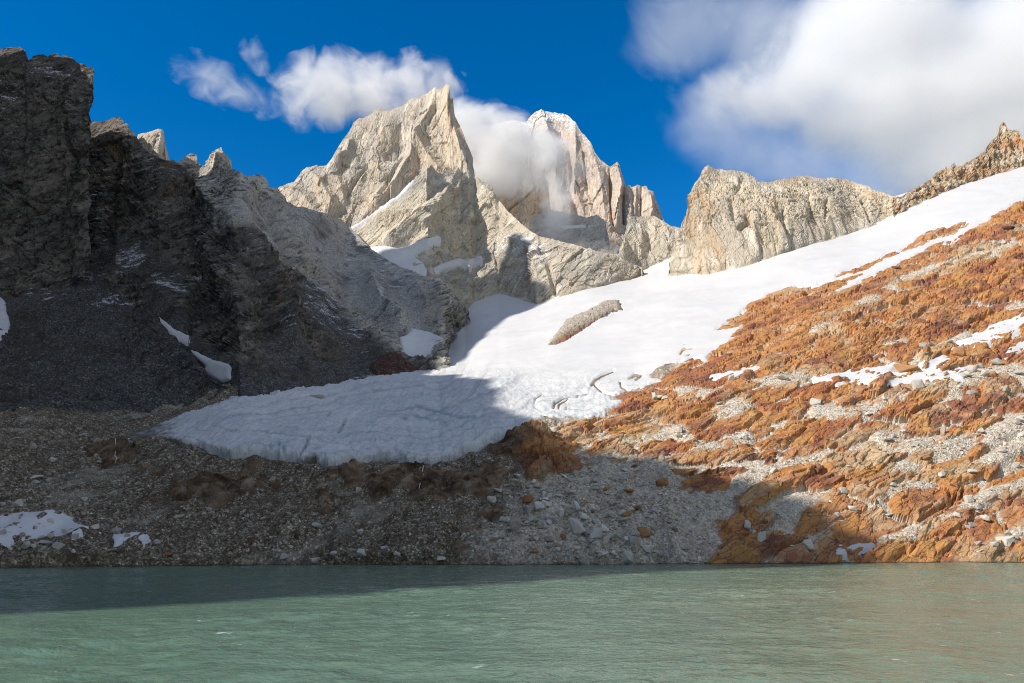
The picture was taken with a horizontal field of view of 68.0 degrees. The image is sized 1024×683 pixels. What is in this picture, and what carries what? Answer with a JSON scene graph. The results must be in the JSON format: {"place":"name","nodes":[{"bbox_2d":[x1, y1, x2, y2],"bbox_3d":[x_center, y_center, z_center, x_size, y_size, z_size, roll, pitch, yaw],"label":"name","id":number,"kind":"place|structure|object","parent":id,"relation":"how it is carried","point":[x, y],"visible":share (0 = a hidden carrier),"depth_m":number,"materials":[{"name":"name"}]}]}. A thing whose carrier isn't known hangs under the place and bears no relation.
{"place":"outdoors","nodes":[
{"label":"outdoors","id":0,"kind":"place"},
{"bbox_2d":[0,47,94,297],"bbox_3d":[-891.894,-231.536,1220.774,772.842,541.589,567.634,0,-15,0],"label":"cliff","id":1,"kind":"structure","parent":0,"point":[46,102],"depth_m":1024.37,"materials":[{"name":"stone"}]},
{"bbox_2d":[0,265,228,412],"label":"scree slope","id":2,"kind":"structure","parent":0,"point":[89,341],"depth_m":709.46,"materials":[{"name":"gravel"}]},
{"bbox_2d":[0,297,9,340],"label":"snow patch","id":3,"kind":"object","parent":2,"relation":"on","point":[4,323],"visible":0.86,"depth_m":768.41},
{"bbox_2d":[159,317,231,382],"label":"snow patch","id":4,"kind":"object","parent":2,"relation":"on","point":[220,371],"visible":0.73,"depth_m":726.43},
{"bbox_2d":[87,117,469,396],"bbox_3d":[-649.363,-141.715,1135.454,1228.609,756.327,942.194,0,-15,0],"label":"mountain","id":5,"kind":"structure","parent":0,"point":[258,284],"depth_m":985.48,"materials":[{"name":"stone"}]},
{"bbox_2d":[137,129,168,159],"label":"rock spire","id":6,"kind":"object","parent":5,"relation":"on","point":[152,142],"visible":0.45,"depth_m":1313.92,"materials":[{"name":"stone"}]},
{"bbox_2d":[204,147,231,177],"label":"rock spire","id":7,"kind":"object","parent":5,"relation":"on","point":[218,158],"visible":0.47,"depth_m":1185.04,"materials":[{"name":"stone"}]},
{"bbox_2d":[370,236,440,276],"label":"snow patch","id":8,"kind":"object","parent":5,"relation":"on","point":[403,257],"visible":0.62,"depth_m":1284.55,"materials":[{"name":"snow"}]},
{"bbox_2d":[400,328,442,356],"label":"snow patch","id":9,"kind":"object","parent":5,"relation":"on","point":[414,342],"visible":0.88,"depth_m":918.36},
{"bbox_2d":[278,84,474,226],"bbox_3d":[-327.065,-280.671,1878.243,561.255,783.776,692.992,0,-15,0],"label":"mountain peak","id":10,"kind":"structure","parent":0,"point":[380,157],"depth_m":1817.83,"materials":[{"name":"stone"}]},
{"bbox_2d":[354,165,643,308],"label":"rock buttress","id":11,"kind":"object","parent":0,"point":[462,214],"visible":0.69,"depth_m":1343.44,"materials":[{"name":"stone"}]},
{"bbox_2d":[351,180,414,230],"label":"snow patch","id":12,"kind":"object","parent":11,"relation":"on","point":[392,200],"visible":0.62,"depth_m":1405.32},
{"bbox_2d":[433,256,482,275],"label":"snow patch","id":13,"kind":"object","parent":11,"relation":"on","point":[446,267],"visible":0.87,"depth_m":1362.89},
{"bbox_2d":[473,161,549,229],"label":"cloud","id":14,"kind":"structure","parent":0,"point":[522,194],"depth_m":2365.69,"materials":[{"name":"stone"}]},
{"bbox_2d":[0,201,1023,567],"bbox_3d":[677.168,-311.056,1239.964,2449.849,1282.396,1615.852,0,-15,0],"label":"hillside","id":15,"kind":"structure","parent":0,"point":[962,297],"depth_m":441.00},
{"bbox_2d":[12,499,22,505],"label":"boulder","id":16,"kind":"object","parent":15,"relation":"on","point":[17,502],"visible":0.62,"depth_m":372.42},
{"bbox_2d":[21,540,30,548],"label":"boulder","id":17,"kind":"object","parent":15,"relation":"on","point":[26,544],"visible":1,"depth_m":323.75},
{"bbox_2d":[29,443,37,449],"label":"boulder","id":18,"kind":"object","parent":15,"relation":"on","point":[33,446],"visible":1,"depth_m":471.35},
{"bbox_2d":[30,475,43,478],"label":"boulder","id":19,"kind":"object","parent":15,"relation":"on","point":[35,476],"visible":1,"depth_m":418.50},
{"bbox_2d":[0,509,88,547],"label":"snow patch","id":20,"kind":"object","parent":15,"relation":"on","point":[28,521],"visible":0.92,"depth_m":353.17,"materials":[{"name":"snow"}]},
{"bbox_2d":[38,540,52,544],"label":"boulder","id":21,"kind":"object","parent":15,"relation":"on","point":[45,542],"visible":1,"depth_m":328.35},
{"bbox_2d":[52,542,64,548],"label":"boulder","id":22,"kind":"object","parent":15,"relation":"on","point":[57,545],"visible":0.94,"depth_m":325.79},
{"bbox_2d":[71,533,78,538],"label":"boulder","id":23,"kind":"object","parent":15,"relation":"on","point":[75,535],"visible":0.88,"depth_m":340.28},
{"bbox_2d":[91,524,99,528],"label":"boulder","id":24,"kind":"object","parent":15,"relation":"on","point":[96,526],"visible":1,"depth_m":353.89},
{"bbox_2d":[111,527,121,532],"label":"boulder","id":25,"kind":"object","parent":15,"relation":"on","point":[116,530],"visible":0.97,"depth_m":352.05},
{"bbox_2d":[112,532,150,548],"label":"snow patch","id":26,"kind":"object","parent":15,"relation":"on","point":[120,538],"visible":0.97,"depth_m":347.03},
{"bbox_2d":[153,539,160,544],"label":"boulder","id":27,"kind":"object","parent":15,"relation":"on","point":[156,541],"visible":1,"depth_m":344.43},
{"bbox_2d":[279,553,289,559],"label":"boulder","id":28,"kind":"object","parent":15,"relation":"on","point":[284,556],"visible":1,"depth_m":346.25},
{"bbox_2d":[310,557,319,562],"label":"boulder","id":29,"kind":"object","parent":15,"relation":"on","point":[314,560],"visible":1,"depth_m":347.34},
{"bbox_2d":[312,522,322,527],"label":"boulder","id":30,"kind":"object","parent":15,"relation":"on","point":[316,524],"visible":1,"depth_m":366.57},
{"bbox_2d":[357,549,365,555],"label":"boulder","id":31,"kind":"object","parent":15,"relation":"on","point":[360,552],"visible":1,"depth_m":346.21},
{"bbox_2d":[369,351,419,375],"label":"rock outcrop","id":32,"kind":"object","parent":15,"relation":"on","point":[391,363],"visible":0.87,"depth_m":837.91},
{"bbox_2d":[437,556,445,560],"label":"boulder","id":33,"kind":"object","parent":15,"relation":"on","point":[440,558],"visible":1,"depth_m":347.17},
{"bbox_2d":[487,496,496,503],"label":"boulder","id":34,"kind":"object","parent":15,"relation":"on","point":[491,499],"visible":1,"depth_m":386.87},
{"bbox_2d":[488,535,497,539],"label":"boulder","id":35,"kind":"object","parent":15,"relation":"on","point":[492,537],"visible":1,"depth_m":360.29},
{"bbox_2d":[501,517,509,522],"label":"boulder","id":36,"kind":"object","parent":15,"relation":"on","point":[505,519],"visible":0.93,"depth_m":372.84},
{"bbox_2d":[0,239,1023,566],"bbox_3d":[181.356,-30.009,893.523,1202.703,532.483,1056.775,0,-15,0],"label":"rubble","id":37,"kind":"object","parent":15,"relation":"on","point":[620,493],"visible":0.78,"depth_m":396.93,"materials":[{"name":"stone"}]},
{"bbox_2d":[508,518,522,530],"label":"boulder","id":38,"kind":"object","parent":15,"relation":"on","point":[517,522],"visible":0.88,"depth_m":365.46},
{"bbox_2d":[522,495,532,501],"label":"boulder","id":39,"kind":"object","parent":15,"relation":"on","point":[527,498],"visible":1,"depth_m":387.93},
{"bbox_2d":[525,505,533,513],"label":"boulder","id":40,"kind":"object","parent":15,"relation":"on","point":[529,509],"visible":1,"depth_m":379.45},
{"bbox_2d":[526,516,535,521],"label":"boulder","id":41,"kind":"object","parent":15,"relation":"on","point":[530,518],"visible":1,"depth_m":371.60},
{"bbox_2d":[532,501,544,510],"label":"boulder","id":42,"kind":"object","parent":15,"relation":"on","point":[538,505],"visible":0.98,"depth_m":381.01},
{"bbox_2d":[538,520,547,528],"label":"boulder","id":43,"kind":"object","parent":15,"relation":"on","point":[542,524],"visible":1,"depth_m":366.76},
{"bbox_2d":[544,535,554,540],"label":"boulder","id":44,"kind":"object","parent":15,"relation":"on","point":[548,538],"visible":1,"depth_m":356.15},
{"bbox_2d":[548,516,557,523],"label":"boulder","id":45,"kind":"object","parent":15,"relation":"on","point":[553,519],"visible":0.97,"depth_m":369.80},
{"bbox_2d":[555,507,563,516],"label":"boulder","id":46,"kind":"object","parent":15,"relation":"on","point":[559,511],"visible":1,"depth_m":377.55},
{"bbox_2d":[572,470,579,476],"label":"boulder","id":47,"kind":"object","parent":15,"relation":"on","point":[575,473],"visible":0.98,"depth_m":429.50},
{"bbox_2d":[569,517,584,534],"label":"boulder","id":48,"kind":"object","parent":15,"relation":"on","point":[576,526],"visible":0.89,"depth_m":365.17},
{"bbox_2d":[573,501,580,510],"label":"boulder","id":49,"kind":"object","parent":15,"relation":"on","point":[576,505],"visible":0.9,"depth_m":387.56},
{"bbox_2d":[578,537,586,542],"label":"boulder","id":50,"kind":"object","parent":15,"relation":"on","point":[582,540],"visible":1,"depth_m":360.99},
{"bbox_2d":[579,512,587,519],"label":"boulder","id":51,"kind":"object","parent":15,"relation":"on","point":[584,516],"visible":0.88,"depth_m":377.88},
{"bbox_2d":[578,556,589,564],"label":"boulder","id":52,"kind":"object","parent":15,"relation":"on","point":[584,560],"visible":0.85,"depth_m":351.02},
{"bbox_2d":[577,477,590,483],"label":"boulder","id":53,"kind":"object","parent":15,"relation":"on","point":[586,480],"visible":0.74,"depth_m":417.63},
{"bbox_2d":[589,527,602,538],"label":"boulder","id":54,"kind":"object","parent":15,"relation":"on","point":[595,533],"visible":1,"depth_m":361.43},
{"bbox_2d":[592,519,599,524],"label":"boulder","id":55,"kind":"object","parent":15,"relation":"on","point":[596,521],"visible":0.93,"depth_m":374.12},
{"bbox_2d":[597,550,607,556],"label":"boulder","id":56,"kind":"object","parent":15,"relation":"on","point":[603,553],"visible":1,"depth_m":353.27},
{"bbox_2d":[599,525,608,532],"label":"boulder","id":57,"kind":"object","parent":15,"relation":"on","point":[605,528],"visible":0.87,"depth_m":369.32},
{"bbox_2d":[603,536,608,542],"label":"boulder","id":58,"kind":"object","parent":15,"relation":"on","point":[605,539],"visible":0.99,"depth_m":361.81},
{"bbox_2d":[608,533,618,538],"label":"boulder","id":59,"kind":"object","parent":15,"relation":"on","point":[613,535],"visible":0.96,"depth_m":364.67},
{"bbox_2d":[622,510,630,516],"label":"boulder","id":60,"kind":"object","parent":15,"relation":"on","point":[627,513],"visible":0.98,"depth_m":381.75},
{"bbox_2d":[623,550,632,562],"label":"boulder","id":61,"kind":"object","parent":15,"relation":"on","point":[627,556],"visible":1,"depth_m":354.90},
{"bbox_2d":[623,488,633,492],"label":"boulder","id":62,"kind":"object","parent":15,"relation":"on","point":[629,490],"visible":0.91,"depth_m":410.26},
{"bbox_2d":[629,536,636,543],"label":"boulder","id":63,"kind":"object","parent":15,"relation":"on","point":[632,539],"visible":1,"depth_m":358.98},
{"bbox_2d":[630,530,639,535],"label":"boulder","id":64,"kind":"object","parent":15,"relation":"on","point":[634,532],"visible":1,"depth_m":364.86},
{"bbox_2d":[630,505,642,509],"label":"boulder","id":65,"kind":"object","parent":15,"relation":"on","point":[636,507],"visible":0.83,"depth_m":391.70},
{"bbox_2d":[637,527,650,536],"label":"boulder","id":66,"kind":"object","parent":15,"relation":"on","point":[644,531],"visible":1,"depth_m":367.58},
{"bbox_2d":[642,545,650,552],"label":"boulder","id":67,"kind":"object","parent":15,"relation":"on","point":[646,548],"visible":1,"depth_m":358.64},
{"bbox_2d":[652,392,657,399],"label":"boulder","id":68,"kind":"object","parent":15,"relation":"on","point":[654,396],"visible":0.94,"depth_m":557.69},
{"bbox_2d":[655,477,668,486],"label":"boulder","id":69,"kind":"object","parent":15,"relation":"on","point":[663,481],"visible":0.99,"depth_m":421.06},
{"bbox_2d":[658,550,665,556],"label":"boulder","id":70,"kind":"object","parent":15,"relation":"on","point":[661,553],"visible":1,"depth_m":360.87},
{"bbox_2d":[728,375,733,380],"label":"boulder","id":71,"kind":"object","parent":15,"relation":"on","point":[730,377],"visible":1,"depth_m":577.93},
{"bbox_2d":[709,365,759,380],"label":"snow patch","id":72,"kind":"object","parent":15,"relation":"on","point":[717,376],"visible":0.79,"depth_m":604.36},
{"bbox_2d":[744,520,750,529],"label":"boulder","id":73,"kind":"object","parent":15,"relation":"on","point":[747,524],"visible":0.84,"depth_m":393.42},
{"bbox_2d":[757,531,765,541],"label":"boulder","id":74,"kind":"object","parent":15,"relation":"on","point":[761,536],"visible":1,"depth_m":377.20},
{"bbox_2d":[776,375,788,379],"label":"boulder","id":75,"kind":"object","parent":15,"relation":"on","point":[782,377],"visible":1,"depth_m":576.10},
{"bbox_2d":[793,505,802,512],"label":"boulder","id":76,"kind":"object","parent":15,"relation":"on","point":[798,508],"visible":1,"depth_m":409.58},
{"bbox_2d":[802,539,813,550],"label":"boulder","id":77,"kind":"object","parent":15,"relation":"on","point":[808,543],"visible":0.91,"depth_m":380.19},
{"bbox_2d":[809,398,820,404],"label":"boulder","id":78,"kind":"object","parent":15,"relation":"on","point":[813,401],"visible":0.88,"depth_m":539.83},
{"bbox_2d":[836,544,847,559],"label":"snow patch","id":79,"kind":"object","parent":15,"relation":"on","point":[843,552],"visible":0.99,"depth_m":379.23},
{"bbox_2d":[838,487,847,493],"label":"boulder","id":80,"kind":"object","parent":15,"relation":"on","point":[844,490],"visible":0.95,"depth_m":427.55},
{"bbox_2d":[848,505,857,510],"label":"boulder","id":81,"kind":"object","parent":15,"relation":"on","point":[853,508],"visible":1,"depth_m":413.61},
{"bbox_2d":[847,542,875,555],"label":"snow patch","id":82,"kind":"object","parent":15,"relation":"on","point":[867,547],"visible":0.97,"depth_m":385.23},
{"bbox_2d":[811,355,971,386],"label":"snow patch","id":83,"kind":"object","parent":15,"relation":"on","point":[863,377],"visible":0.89,"depth_m":585.16,"materials":[{"name":"snow"}]},
{"bbox_2d":[893,364,917,371],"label":"boulder","id":84,"kind":"object","parent":15,"relation":"on","point":[902,368],"visible":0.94,"depth_m":590.50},
{"bbox_2d":[903,355,912,361],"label":"boulder","id":85,"kind":"object","parent":15,"relation":"on","point":[907,358],"visible":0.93,"depth_m":611.56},
{"bbox_2d":[911,379,924,389],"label":"boulder","id":86,"kind":"object","parent":15,"relation":"on","point":[917,384],"visible":0.88,"depth_m":557.97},
{"bbox_2d":[919,342,926,347],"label":"boulder","id":87,"kind":"object","parent":15,"relation":"on","point":[922,344],"visible":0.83,"depth_m":637.25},
{"bbox_2d":[922,456,930,459],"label":"boulder","id":88,"kind":"object","parent":15,"relation":"on","point":[926,457],"visible":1,"depth_m":463.76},
{"bbox_2d":[923,346,930,351],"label":"boulder","id":89,"kind":"object","parent":15,"relation":"on","point":[927,349],"visible":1,"depth_m":614.51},
{"bbox_2d":[940,426,945,432],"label":"boulder","id":90,"kind":"object","parent":15,"relation":"on","point":[942,429],"visible":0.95,"depth_m":505.54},
{"bbox_2d":[952,512,960,517],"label":"boulder","id":91,"kind":"object","parent":15,"relation":"on","point":[956,514],"visible":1,"depth_m":413.54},
{"bbox_2d":[953,347,965,356],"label":"boulder","id":92,"kind":"object","parent":15,"relation":"on","point":[959,351],"visible":1,"depth_m":612.21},
{"bbox_2d":[963,495,974,502],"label":"boulder","id":93,"kind":"object","parent":15,"relation":"on","point":[968,498],"visible":1,"depth_m":428.66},
{"bbox_2d":[966,390,976,394],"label":"boulder","id":94,"kind":"object","parent":15,"relation":"on","point":[969,392],"visible":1,"depth_m":550.48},
{"bbox_2d":[965,364,979,372],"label":"boulder","id":95,"kind":"object","parent":15,"relation":"on","point":[973,368],"visible":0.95,"depth_m":586.39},
{"bbox_2d":[967,468,977,472],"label":"boulder","id":96,"kind":"object","parent":15,"relation":"on","point":[972,470],"visible":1,"depth_m":452.22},
{"bbox_2d":[980,515,989,520],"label":"boulder","id":97,"kind":"object","parent":15,"relation":"on","point":[985,517],"visible":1,"depth_m":414.31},
{"bbox_2d":[981,370,989,375],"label":"boulder","id":98,"kind":"object","parent":15,"relation":"on","point":[985,373],"visible":1,"depth_m":579.72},
{"bbox_2d":[955,314,1023,347],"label":"snow patch","id":99,"kind":"object","parent":15,"relation":"on","point":[1013,323],"visible":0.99,"depth_m":667.71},
{"bbox_2d":[990,371,996,377],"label":"boulder","id":100,"kind":"object","parent":15,"relation":"on","point":[993,373],"visible":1,"depth_m":572.68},
{"bbox_2d":[990,542,998,546],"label":"boulder","id":101,"kind":"object","parent":15,"relation":"on","point":[995,544],"visible":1,"depth_m":389.97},
{"bbox_2d":[989,358,1001,364],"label":"boulder","id":102,"kind":"object","parent":15,"relation":"on","point":[996,361],"visible":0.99,"depth_m":607.10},
{"bbox_2d":[995,536,1013,545],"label":"boulder","id":103,"kind":"object","parent":15,"relation":"on","point":[1007,540],"visible":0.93,"depth_m":395.65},
{"bbox_2d":[1003,385,1010,391],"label":"boulder","id":104,"kind":"object","parent":15,"relation":"on","point":[1006,388],"visible":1,"depth_m":552.37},
{"bbox_2d":[1002,226,1014,229],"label":"boulder","id":105,"kind":"object","parent":15,"relation":"on","point":[1008,227],"visible":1,"depth_m":974.73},
{"bbox_2d":[1004,341,1023,359],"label":"snow patch","id":106,"kind":"object","parent":15,"relation":"on","point":[1018,346],"visible":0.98,"depth_m":630.88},
{"bbox_2d":[1012,462,1020,467],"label":"boulder","id":107,"kind":"object","parent":15,"relation":"on","point":[1015,464],"visible":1,"depth_m":471.30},
{"bbox_2d":[1013,370,1023,373],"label":"boulder","id":108,"kind":"object","parent":15,"relation":"on","point":[1018,371],"visible":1,"depth_m":584.30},
{"bbox_2d":[1017,429,1023,437],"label":"boulder","id":109,"kind":"object","parent":15,"relation":"on","point":[1020,434],"visible":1,"depth_m":499.42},
{"bbox_2d":[0,562,1023,682],"bbox_3d":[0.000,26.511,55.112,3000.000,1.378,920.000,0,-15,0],"label":"lake","id":110,"kind":"structure","parent":0,"point":[951,622],"depth_m":109.08,"materials":[{"name":"liquid"}]},
{"bbox_2d":[0,0,1023,227],"label":"sky","id":111,"kind":"structure","parent":0,"point":[885,96],"materials":[{"name":"blue"}]},
{"bbox_2d":[463,109,679,246],"bbox_3d":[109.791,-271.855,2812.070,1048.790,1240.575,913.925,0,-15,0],"label":"mountain peak","id":112,"kind":"structure","parent":0,"point":[581,177],"depth_m":2674.09,"materials":[{"name":"stone"}]},
{"bbox_2d":[530,210,619,253],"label":"rock slabs","id":113,"kind":"object","parent":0,"point":[592,235],"visible":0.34,"depth_m":2206.40,"materials":[{"name":"stone"}]},
{"bbox_2d":[563,224,585,227],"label":"snow patch","id":114,"kind":"object","parent":113,"relation":"on","point":[574,226],"visible":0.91,"depth_m":2230.12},
{"bbox_2d":[130,167,1023,466],"bbox_3d":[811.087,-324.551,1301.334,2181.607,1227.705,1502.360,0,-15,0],"label":"glacier","id":115,"kind":"object","parent":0,"point":[500,375],"visible":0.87,"depth_m":739.56,"materials":[{"name":"snow"}]},
{"bbox_2d":[309,394,324,397],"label":"boulder","id":116,"kind":"object","parent":115,"relation":"on","point":[319,395],"visible":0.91,"depth_m":649.22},
{"bbox_2d":[550,300,620,342],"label":"rock outcrop","id":117,"kind":"object","parent":115,"relation":"in","point":[571,326],"visible":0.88,"depth_m":927.62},
{"bbox_2d":[619,216,678,269],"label":"rock knob","id":118,"kind":"object","parent":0,"point":[648,241],"visible":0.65,"depth_m":1363.67,"materials":[{"name":"stone"}]},
{"bbox_2d":[668,165,927,275],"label":"rock ridge","id":119,"kind":"object","parent":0,"point":[733,219],"visible":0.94,"depth_m":1189.47,"materials":[{"name":"stone"}]},
{"bbox_2d":[892,122,1023,216],"bbox_3d":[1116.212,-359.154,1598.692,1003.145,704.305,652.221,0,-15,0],"label":"rock crest","id":120,"kind":"object","parent":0,"point":[1003,152],"visible":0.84,"depth_m":1396.87,"materials":[{"name":"stone"}]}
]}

